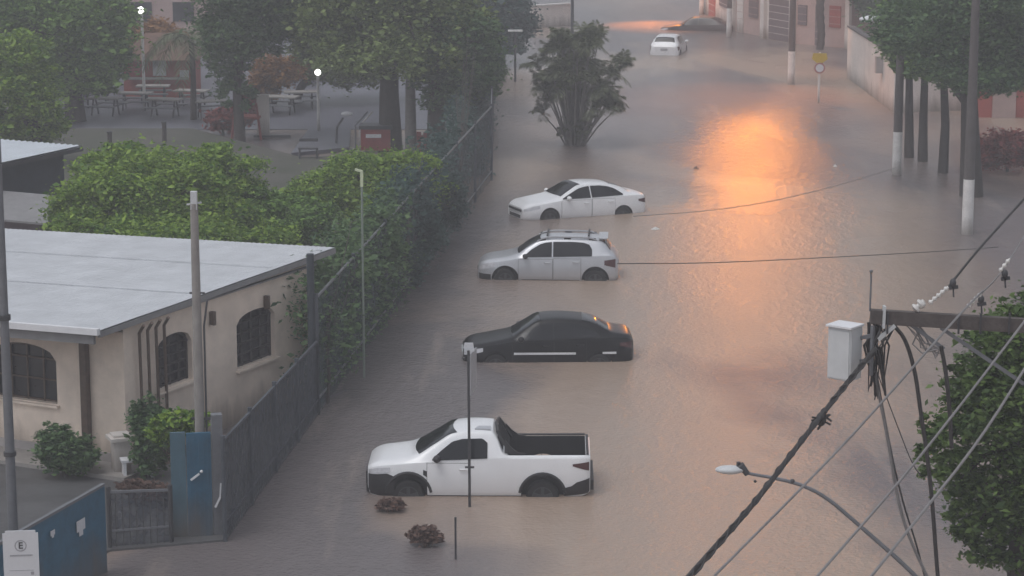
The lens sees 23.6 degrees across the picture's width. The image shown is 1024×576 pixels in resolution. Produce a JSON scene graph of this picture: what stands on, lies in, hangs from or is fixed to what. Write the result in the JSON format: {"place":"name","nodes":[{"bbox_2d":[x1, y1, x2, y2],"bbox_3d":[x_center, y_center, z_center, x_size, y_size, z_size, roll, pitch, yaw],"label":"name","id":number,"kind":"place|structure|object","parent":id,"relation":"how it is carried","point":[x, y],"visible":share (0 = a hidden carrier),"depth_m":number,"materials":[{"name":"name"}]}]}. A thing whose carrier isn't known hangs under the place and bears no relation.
{"place":"outdoors","nodes":[
{"label":"outdoors","id":0,"kind":"place"},
{"bbox_2d":[0,446,140,481],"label":"porch paving","id":1,"kind":"structure","parent":0,"point":[23,457],"depth_m":50.67,"materials":[{"name":"concrete"}]},
{"bbox_2d":[105,430,132,471],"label":"gate pillar","id":2,"kind":"structure","parent":1,"relation":"on","point":[120,444],"depth_m":50.20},
{"bbox_2d":[0,389,346,552],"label":"yard ground","id":3,"kind":"structure","parent":0,"point":[40,494],"depth_m":48.96,"materials":[{"name":"concrete"}]},
{"bbox_2d":[0,138,17,530],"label":"steel pole","id":4,"kind":"object","parent":3,"relation":"on","point":[9,452],"visible":0.88,"depth_m":45.53,"materials":[{"name":"grey metal"}]},
{"bbox_2d":[26,420,106,476],"bbox_3d":[-9.072,3.550,50.110,1.630,1.730,1.247,0,11,0],"label":"shrub","id":5,"kind":"object","parent":3,"relation":"on","point":[57,450],"visible":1,"depth_m":49.82,"materials":[{"name":"green plant"}]},
{"bbox_2d":[106,484,173,547],"bbox_3d":[-6.918,4.477,45.567,1.230,1.700,0.086,-3,12,-16],"label":"railing","id":6,"kind":"object","parent":3,"relation":"on","point":[140,516],"visible":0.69,"depth_m":45.54,"materials":[{"name":"grey metal"}]},
{"bbox_2d":[113,478,168,489],"bbox_3d":[-7.192,4.253,48.251,1.314,1.088,0.866,0,11,0],"label":"shrub","id":7,"kind":"object","parent":3,"relation":"on","point":[133,484],"visible":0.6,"depth_m":48.08,"materials":[{"name":"brown plant"}]},
{"bbox_2d":[123,390,170,479],"bbox_3d":[-7.406,3.245,49.953,1.060,2.389,0.983,0,11,0],"label":"shrub","id":8,"kind":"object","parent":3,"relation":"on","point":[142,413],"visible":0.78,"depth_m":49.73,"materials":[{"name":"green plant"}]},
{"bbox_2d":[0,228,335,464],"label":"house","id":9,"kind":"structure","parent":3,"relation":"on","point":[101,331],"depth_m":53.21,"materials":[{"name":"paint"}]},
{"bbox_2d":[0,342,59,408],"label":"window","id":10,"kind":"structure","parent":9,"relation":"in","point":[33,368],"depth_m":51.75,"materials":[{"name":"black glass"}]},
{"bbox_2d":[156,332,193,394],"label":"window","id":11,"kind":"structure","parent":9,"relation":"in","point":[176,343],"depth_m":52.36,"materials":[{"name":"glass"}]},
{"bbox_2d":[236,307,280,373],"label":"window","id":12,"kind":"structure","parent":9,"relation":"in","point":[253,328],"depth_m":55.16,"materials":[{"name":"glass"}]},
{"bbox_2d":[139,406,210,464],"bbox_3d":[-6.534,3.562,48.137,1.328,2.488,1.004,6,13,28],"label":"shrub","id":13,"kind":"object","parent":3,"relation":"on","point":[168,421],"visible":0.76,"depth_m":47.79,"materials":[{"name":"green plant"}]},
{"bbox_2d":[170,412,222,536],"bbox_3d":[-5.912,3.716,46.016,0.978,2.715,0.290,-2,12,-12],"label":"gate post","id":14,"kind":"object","parent":3,"relation":"on","point":[202,490],"depth_m":45.94,"materials":[{"name":"metal"}]},
{"bbox_2d":[186,432,212,536],"bbox_3d":[-5.862,3.876,45.981,0.458,2.375,0.140,-2,12,-12],"label":"door","id":15,"kind":"structure","parent":14,"relation":"in","point":[198,444],"depth_m":45.95,"materials":[{"name":"blue paint"}]},
{"bbox_2d":[186,191,210,431],"bbox_3d":[-5.938,1.640,46.628,0.370,7.043,0.210,0,11,0],"label":"concrete pole","id":16,"kind":"object","parent":3,"relation":"on","point":[201,421],"visible":0.72,"depth_m":46.39,"materials":[{"name":"concrete"}]},
{"bbox_2d":[220,337,319,541],"bbox_3d":[-4.891,3.051,50.497,0.105,2.550,9.730,1,11,6],"label":"railing fence","id":17,"kind":"object","parent":3,"relation":"on","point":[262,436],"visible":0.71,"depth_m":49.57,"materials":[{"name":"metal"}]},
{"bbox_2d":[306,253,315,390],"bbox_3d":[-4.505,1.297,55.033,0.162,4.200,0.170,0,11,0],"label":"corner post","id":18,"kind":"object","parent":3,"relation":"on","point":[310,299],"visible":0.56,"depth_m":54.77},
{"bbox_2d":[1,128,421,246],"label":"park ground","id":19,"kind":"structure","parent":0,"point":[287,166],"depth_m":97.04,"materials":[{"name":"concrete"}]},
{"bbox_2d":[3,191,51,230],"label":"lean to","id":20,"kind":"object","parent":19,"relation":"on","point":[19,213],"visible":0.09,"depth_m":69.86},
{"bbox_2d":[0,27,77,143],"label":"broadleaf tree","id":21,"kind":"object","parent":19,"relation":"on","point":[32,115],"visible":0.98,"depth_m":90.88,"materials":[{"name":"green plant"}]},
{"bbox_2d":[1,139,82,194],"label":"shed","id":22,"kind":"structure","parent":19,"relation":"on","point":[36,167],"depth_m":74.42,"materials":[{"name":"metal"}]},
{"bbox_2d":[30,133,304,245],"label":"broadleaf tree","id":23,"kind":"object","parent":19,"relation":"on","point":[135,189],"visible":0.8,"depth_m":67.34,"materials":[{"name":"green plant"}]},
{"bbox_2d":[179,0,308,141],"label":"broadleaf tree","id":24,"kind":"object","parent":19,"relation":"on","point":[237,30],"visible":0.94,"depth_m":97.32,"materials":[{"name":"green plant"}]},
{"bbox_2d":[233,184,341,272],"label":"broadleaf tree","id":25,"kind":"object","parent":19,"relation":"on","point":[306,212],"visible":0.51,"depth_m":68.79,"materials":[{"name":"green plant"}]},
{"bbox_2d":[315,206,406,353],"bbox_3d":[-4.000,0.034,63.059,1.851,3.644,5.673,2,12,10],"label":"broadleaf tree","id":26,"kind":"object","parent":19,"relation":"on","point":[395,245],"visible":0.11,"depth_m":64.55,"materials":[{"name":"green plant"}]},
{"bbox_2d":[276,139,458,234],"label":"broadleaf tree","id":27,"kind":"object","parent":19,"relation":"on","point":[336,181],"visible":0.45,"depth_m":73.41,"materials":[{"name":"green plant"}]},
{"bbox_2d":[381,0,425,151],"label":"broadleaf tree","id":28,"kind":"object","parent":19,"relation":"on","point":[410,116],"visible":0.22,"depth_m":95.23,"materials":[{"name":"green plant"}]},
{"bbox_2d":[389,2,521,152],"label":"broadleaf tree","id":29,"kind":"object","parent":19,"relation":"on","point":[488,73],"visible":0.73,"depth_m":93.34,"materials":[{"name":"green plant"}]},
{"bbox_2d":[433,97,503,176],"bbox_3d":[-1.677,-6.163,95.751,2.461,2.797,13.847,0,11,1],"label":"broadleaf tree","id":30,"kind":"object","parent":19,"relation":"on","point":[484,106],"visible":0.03,"depth_m":90.06,"materials":[{"name":"green plant"}]},
{"bbox_2d":[49,38,454,129],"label":"plaza floor","id":31,"kind":"structure","parent":0,"point":[358,103],"depth_m":108.19,"materials":[{"name":"concrete"}]},
{"bbox_2d":[0,0,162,121],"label":"broadleaf tree","id":32,"kind":"object","parent":31,"relation":"on","point":[95,54],"visible":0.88,"depth_m":102.97,"materials":[{"name":"green plant"}]},
{"bbox_2d":[84,96,129,116],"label":"plaza table","id":33,"kind":"object","parent":31,"relation":"on","point":[113,98],"visible":0.91,"depth_m":106.67,"materials":[{"name":"grey metal"}]},
{"bbox_2d":[115,91,153,110],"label":"plaza table","id":34,"kind":"object","parent":31,"relation":"on","point":[125,93],"visible":0.84,"depth_m":108.37,"materials":[{"name":"grey metal"}]},
{"bbox_2d":[138,7,145,110],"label":"park lamp","id":35,"kind":"object","parent":31,"relation":"on","point":[140,12],"visible":0.69,"depth_m":108.07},
{"bbox_2d":[135,84,171,102],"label":"plaza table","id":36,"kind":"object","parent":31,"relation":"on","point":[164,93],"visible":0.67,"depth_m":111.10,"materials":[{"name":"grey metal"}]},
{"bbox_2d":[126,15,189,47],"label":"broadleaf tree","id":37,"kind":"object","parent":31,"relation":"on","point":[155,25],"visible":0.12,"depth_m":116.63,"materials":[{"name":"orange plant"}]},
{"bbox_2d":[109,0,216,37],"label":"house","id":38,"kind":"structure","parent":31,"relation":"on","point":[173,10],"depth_m":139.91,"materials":[{"name":"concrete"}]},
{"bbox_2d":[172,2,193,20],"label":"window","id":39,"kind":"structure","parent":38,"relation":"in","point":[178,11],"depth_m":139.89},
{"bbox_2d":[124,33,204,97],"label":"kiosk","id":40,"kind":"object","parent":31,"relation":"on","point":[132,82],"visible":0.54,"depth_m":112.98,"materials":[{"name":"metal"}]},
{"bbox_2d":[141,97,187,117],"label":"plaza table","id":41,"kind":"object","parent":31,"relation":"on","point":[154,100],"visible":1,"depth_m":106.32,"materials":[{"name":"grey metal"}]},
{"bbox_2d":[140,23,244,119],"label":"palm tree","id":42,"kind":"object","parent":31,"relation":"on","point":[175,36],"visible":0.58,"depth_m":104.39,"materials":[{"name":"green plant"}]},
{"bbox_2d":[173,89,213,107],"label":"plaza table","id":43,"kind":"object","parent":31,"relation":"on","point":[202,91],"visible":0.61,"depth_m":109.38,"materials":[{"name":"grey metal"}]},
{"bbox_2d":[195,98,231,118],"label":"plaza table","id":44,"kind":"object","parent":31,"relation":"on","point":[200,101],"visible":0.61,"depth_m":105.62,"materials":[{"name":"grey metal"}]},
{"bbox_2d":[243,53,314,104],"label":"flowering shrub","id":45,"kind":"object","parent":31,"relation":"on","point":[268,77],"visible":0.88,"depth_m":109.67,"materials":[{"name":"orange plant"}]},
{"bbox_2d":[269,94,303,114],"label":"plaza table","id":46,"kind":"object","parent":31,"relation":"on","point":[290,97],"visible":0.82,"depth_m":107.19,"materials":[{"name":"grey metal"}]},
{"bbox_2d":[283,90,316,109],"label":"plaza table","id":47,"kind":"object","parent":31,"relation":"on","point":[311,96],"visible":0.73,"depth_m":108.83,"materials":[{"name":"grey metal"}]},
{"bbox_2d":[284,37,404,99],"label":"broadleaf tree","id":48,"kind":"object","parent":31,"relation":"on","point":[338,82],"visible":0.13,"depth_m":110.54,"materials":[{"name":"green plant"}]},
{"bbox_2d":[291,126,350,155],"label":"path","id":49,"kind":"structure","parent":0,"point":[326,137],"depth_m":97.95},
{"bbox_2d":[400,168,475,288],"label":"creeper","id":50,"kind":"object","parent":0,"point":[437,231],"visible":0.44,"depth_m":71.23,"materials":[{"name":"green plant"}]},
{"bbox_2d":[5,0,1023,575],"bbox_3d":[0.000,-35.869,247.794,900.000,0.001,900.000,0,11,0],"label":"flood water","id":51,"kind":"structure","parent":0,"point":[727,364],"depth_m":62.54,"materials":[{"name":"liquid"}]},
{"bbox_2d":[2,530,39,575],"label":"parking sign","id":52,"kind":"object","parent":51,"relation":"on","point":[20,552],"visible":1,"depth_m":37.53,"materials":[{"name":"grey metal"}]},
{"bbox_2d":[0,483,106,575],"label":"blue gate","id":53,"kind":"structure","parent":51,"relation":"on","point":[72,537],"depth_m":42.87,"materials":[{"name":"metal"}]},
{"bbox_2d":[199,95,256,134],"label":"shrub","id":54,"kind":"object","parent":51,"relation":"on","point":[213,117],"visible":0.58,"depth_m":100.67,"materials":[{"name":"red plant"}]},
{"bbox_2d":[231,103,261,139],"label":"climbing frame","id":55,"kind":"object","parent":51,"relation":"on","point":[257,116],"visible":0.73,"depth_m":99.31,"materials":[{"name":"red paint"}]},
{"bbox_2d":[254,94,290,137],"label":"panel post","id":56,"kind":"object","parent":51,"relation":"on","point":[263,105],"visible":1,"depth_m":99.78,"materials":[{"name":"concrete"}]},
{"bbox_2d":[355,168,364,377],"bbox_3d":[-3.622,-0.140,58.415,0.202,5.482,0.080,0,11,0],"label":"garden lamp","id":57,"kind":"object","parent":51,"relation":"on","point":[362,251],"visible":0.83,"depth_m":58.31,"materials":[{"name":"grey metal"}]},
{"bbox_2d":[359,123,391,150],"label":"play hut","id":58,"kind":"object","parent":51,"relation":"on","point":[374,136],"visible":0.98,"depth_m":95.69,"materials":[{"name":"red paint"}]},
{"bbox_2d":[374,496,407,511],"bbox_3d":[-2.372,4.467,47.942,0.667,0.783,0.611,0,11,0],"label":"dry bush","id":59,"kind":"object","parent":51,"relation":"on","point":[390,504],"visible":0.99,"depth_m":47.81,"materials":[{"name":"brown plant"}]},
{"bbox_2d":[273,0,511,152],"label":"broadleaf tree","id":60,"kind":"object","parent":51,"relation":"on","point":[347,37],"visible":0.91,"depth_m":93.13,"materials":[{"name":"green plant"}]},
{"bbox_2d":[314,86,493,414],"bbox_3d":[-1.831,-4.924,87.587,2.151,3.550,66.536,1,11,3],"label":"fence","id":61,"kind":"object","parent":51,"relation":"on","point":[472,161],"visible":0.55,"depth_m":64.35,"materials":[{"name":"grey metal"}]},
{"bbox_2d":[270,176,424,403],"bbox_3d":[-4.097,0.008,61.914,2.620,4.021,13.859,1,11,6],"label":"creeper","id":62,"kind":"object","parent":61,"relation":"attached to","point":[324,272],"visible":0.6,"depth_m":60.03,"materials":[{"name":"green plant"}]},
{"bbox_2d":[359,121,469,297],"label":"creeper","id":63,"kind":"object","parent":61,"relation":"attached to","point":[417,175],"visible":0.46,"depth_m":71.00,"materials":[{"name":"green plant"}]},
{"bbox_2d":[426,36,499,189],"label":"creeper","id":64,"kind":"object","parent":61,"relation":"attached to","point":[462,119],"visible":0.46,"depth_m":86.69,"materials":[{"name":"green plant"}]},
{"bbox_2d":[404,524,444,547],"bbox_3d":[-1.626,4.841,45.755,0.775,0.922,0.663,0,11,0],"label":"dry bush","id":65,"kind":"object","parent":51,"relation":"on","point":[427,535],"visible":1,"depth_m":45.56,"materials":[{"name":"brown plant"}]},
{"bbox_2d":[462,343,476,506],"bbox_3d":[-0.833,2.913,48.040,0.233,3.792,0.363,2,12,8],"label":"street sign","id":66,"kind":"object","parent":51,"relation":"on","point":[471,370],"visible":0.95,"depth_m":47.77,"materials":[{"name":"metal"}]},
{"bbox_2d":[366,416,593,496],"bbox_3d":[-0.636,3.504,49.628,4.559,1.675,2.109,0,11,1],"label":"pickup truck","id":67,"kind":"object","parent":51,"relation":"on","point":[508,461],"visible":0.94,"depth_m":48.84,"materials":[{"name":"white paint"}]},
{"bbox_2d":[472,0,549,62],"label":"broadleaf tree","id":68,"kind":"object","parent":51,"relation":"on","point":[517,18],"visible":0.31,"depth_m":125.75,"materials":[{"name":"green plant"}]},
{"bbox_2d":[462,311,632,362],"bbox_3d":[0.868,1.355,61.243,4.254,1.465,2.084,0,11,-1],"label":"parked car","id":69,"kind":"object","parent":51,"relation":"on","point":[557,336],"visible":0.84,"depth_m":60.46,"materials":[{"name":"black paint"}]},
{"bbox_2d":[478,228,618,280],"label":"parked car","id":70,"kind":"object","parent":51,"relation":"on","point":[570,255],"visible":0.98,"depth_m":70.64,"materials":[{"name":"silver metal"}]},
{"bbox_2d":[530,3,570,27],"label":"wall","id":71,"kind":"structure","parent":51,"relation":"on","point":[556,14],"depth_m":148.02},
{"bbox_2d":[508,179,644,219],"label":"parked car","id":72,"kind":"object","parent":51,"relation":"on","point":[571,198],"visible":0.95,"depth_m":81.43,"materials":[{"name":"white paint"}]},
{"bbox_2d":[517,19,636,145],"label":"palm clump","id":73,"kind":"object","parent":51,"relation":"on","point":[562,76],"visible":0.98,"depth_m":96.99,"materials":[{"name":"green plant"}]},
{"bbox_2d":[650,34,687,55],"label":"parked car","id":74,"kind":"object","parent":51,"relation":"on","point":[670,44],"visible":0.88,"depth_m":131.89,"materials":[{"name":"white paint"}]},
{"bbox_2d":[660,15,732,30],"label":"parked car","id":75,"kind":"object","parent":51,"relation":"on","point":[703,23],"visible":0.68,"depth_m":145.59,"materials":[{"name":"paint"}]},
{"bbox_2d":[704,0,726,20],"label":"terrace house","id":76,"kind":"structure","parent":51,"relation":"on","point":[717,8],"depth_m":152.94,"materials":[{"name":"paint"}]},
{"bbox_2d":[732,0,761,36],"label":"terrace house","id":77,"kind":"structure","parent":51,"relation":"on","point":[746,16],"depth_m":143.80,"materials":[{"name":"paint"}]},
{"bbox_2d":[761,0,789,42],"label":"terrace house","id":78,"kind":"structure","parent":51,"relation":"on","point":[775,20],"depth_m":139.60,"materials":[{"name":"paint"}]},
{"bbox_2d":[787,0,795,84],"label":"utility pole","id":79,"kind":"object","parent":51,"relation":"on","point":[791,50],"visible":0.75,"depth_m":118.04,"materials":[{"name":"grey concrete"}]},
{"bbox_2d":[715,461,917,575],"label":"street lamp","id":80,"kind":"object","parent":51,"relation":"on","point":[738,467],"visible":0.98,"depth_m":33.18,"materials":[{"name":"grey metal"}]},
{"bbox_2d":[812,52,827,102],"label":"traffic sign","id":81,"kind":"object","parent":51,"relation":"on","point":[819,58],"visible":0.97,"depth_m":111.21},
{"bbox_2d":[816,0,824,49],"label":"utility pole","id":82,"kind":"object","parent":51,"relation":"on","point":[820,18],"visible":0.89,"depth_m":134.55,"materials":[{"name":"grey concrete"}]},
{"bbox_2d":[795,0,879,48],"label":"terrace house","id":83,"kind":"structure","parent":51,"relation":"on","point":[836,30],"depth_m":136.09,"materials":[{"name":"paint"}]},
{"bbox_2d":[829,5,840,27],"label":"window","id":84,"kind":"structure","parent":83,"relation":"in","point":[834,11],"depth_m":135.62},
{"bbox_2d":[841,0,885,22],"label":"broadleaf tree","id":85,"kind":"object","parent":51,"relation":"on","point":[862,6],"visible":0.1,"depth_m":133.98,"materials":[{"name":"green plant"}]},
{"bbox_2d":[859,15,903,174],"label":"utility pole","id":86,"kind":"object","parent":51,"relation":"on","point":[897,134],"visible":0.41,"depth_m":89.82,"materials":[{"name":"concrete"}]},
{"bbox_2d":[867,0,931,157],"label":"broadleaf tree","id":87,"kind":"object","parent":51,"relation":"on","point":[909,139],"visible":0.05,"depth_m":94.20,"materials":[{"name":"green plant"}]},
{"bbox_2d":[847,25,960,112],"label":"boundary wall","id":88,"kind":"structure","parent":51,"relation":"on","point":[873,75],"depth_m":112.27,"materials":[{"name":"grey paint"}]},
{"bbox_2d":[889,8,929,161],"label":"broadleaf tree","id":89,"kind":"object","parent":51,"relation":"on","point":[923,137],"visible":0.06,"depth_m":93.21,"materials":[{"name":"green plant"}]},
{"bbox_2d":[908,0,952,173],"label":"broadleaf tree","id":90,"kind":"object","parent":51,"relation":"on","point":[943,162],"depth_m":90.41,"materials":[{"name":"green plant"}]},
{"bbox_2d":[856,0,1023,197],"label":"broadleaf tree","id":91,"kind":"object","parent":51,"relation":"on","point":[940,27],"visible":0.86,"depth_m":83.62,"materials":[{"name":"green plant"}]},
{"bbox_2d":[869,258,1023,384],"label":"power pole","id":92,"kind":"object","parent":51,"relation":"on","point":[914,320],"visible":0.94,"depth_m":32.67,"materials":[{"name":"concrete"}]},
{"bbox_2d":[686,347,877,575],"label":"bundled cable","id":93,"kind":"object","parent":92,"relation":"attached to","point":[873,351],"visible":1,"depth_m":30.01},
{"bbox_2d":[691,352,874,575],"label":"wrapping wire","id":94,"kind":"object","parent":93,"relation":"attached to","point":[759,499],"visible":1,"depth_m":29.52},
{"bbox_2d":[713,290,982,575],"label":"service wire","id":95,"kind":"object","parent":92,"relation":"attached to","point":[846,440],"visible":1,"depth_m":29.77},
{"bbox_2d":[826,320,874,380],"bbox_3d":[4.503,0.854,32.654,0.548,0.745,0.353,9,14,37],"label":"equipment box","id":96,"kind":"object","parent":92,"relation":"attached to","point":[845,339],"visible":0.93,"depth_m":32.59,"materials":[{"name":"metal"}]},
{"bbox_2d":[828,329,849,379],"bbox_3d":[4.351,0.889,32.593,0.310,0.650,0.012,9,14,37],"label":"door panel","id":97,"kind":"structure","parent":96,"relation":"in","point":[839,341],"depth_m":32.58,"materials":[{"name":"metal"}]},
{"bbox_2d":[863,322,895,399],"bbox_3d":[4.920,0.971,32.831,0.448,1.111,0.226,0,11,0],"label":"wire tangle","id":98,"kind":"object","parent":92,"relation":"hanging from","point":[879,357],"visible":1,"depth_m":32.77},
{"bbox_2d":[874,358,924,575],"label":"drop cable","id":99,"kind":"object","parent":98,"relation":"hanging from","point":[900,489],"visible":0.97,"depth_m":33.20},
{"bbox_2d":[874,359,927,575],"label":"drop cable","id":100,"kind":"object","parent":98,"relation":"hanging from","point":[894,479],"visible":0.97,"depth_m":33.13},
{"bbox_2d":[895,326,939,575],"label":"drop cable","id":101,"kind":"object","parent":92,"relation":"hanging from","point":[922,424],"visible":0.95,"depth_m":33.06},
{"bbox_2d":[907,326,939,358],"bbox_3d":[5.514,0.715,32.811,0.499,0.471,0.073,0,11,0],"label":"wire tangle","id":102,"kind":"object","parent":92,"relation":"hanging from","point":[916,334],"visible":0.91,"depth_m":32.81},
{"bbox_2d":[939,345,953,448],"bbox_3d":[5.843,1.465,32.937,0.247,1.426,0.060,0,11,0],"label":"drop cable","id":103,"kind":"object","parent":92,"relation":"hanging from","point":[948,398],"visible":0.98,"depth_m":32.91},
{"bbox_2d":[948,198,1023,286],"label":"line wire","id":104,"kind":"object","parent":92,"relation":"attached to","point":[988,238],"visible":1,"depth_m":34.07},
{"bbox_2d":[912,279,1023,575],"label":"broadleaf tree","id":105,"kind":"object","parent":51,"relation":"on","point":[999,512],"visible":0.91,"depth_m":34.74,"materials":[{"name":"green plant"}]},
{"bbox_2d":[961,0,979,234],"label":"utility pole","id":106,"kind":"object","parent":51,"relation":"on","point":[968,191],"visible":0.8,"depth_m":77.31,"materials":[{"name":"concrete"}]},
{"bbox_2d":[977,58,1023,117],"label":"corner house","id":107,"kind":"structure","parent":51,"relation":"on","point":[1002,105],"depth_m":106.24,"materials":[{"name":"paint"}]},
{"bbox_2d":[992,92,1015,117],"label":"door","id":108,"kind":"structure","parent":107,"relation":"in","point":[1002,106],"depth_m":106.19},
{"bbox_2d":[980,126,1023,171],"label":"shrub","id":109,"kind":"object","parent":51,"relation":"on","point":[993,155],"visible":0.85,"depth_m":90.34,"materials":[{"name":"red plant"}]},
{"bbox_2d":[617,247,996,263],"bbox_3d":[8.128,-0.892,62.182,0.576,3.714,25.232,6,13,29],"label":"street wire","id":110,"kind":"object","parent":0,"point":[793,259],"visible":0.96,"depth_m":60.14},
{"bbox_2d":[816,320,1023,575],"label":"service wire","id":111,"kind":"object","parent":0,"point":[915,461],"visible":1,"depth_m":28.98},
{"bbox_2d":[870,368,1023,575],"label":"service wire","id":112,"kind":"object","parent":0,"point":[881,563],"visible":1,"depth_m":28.50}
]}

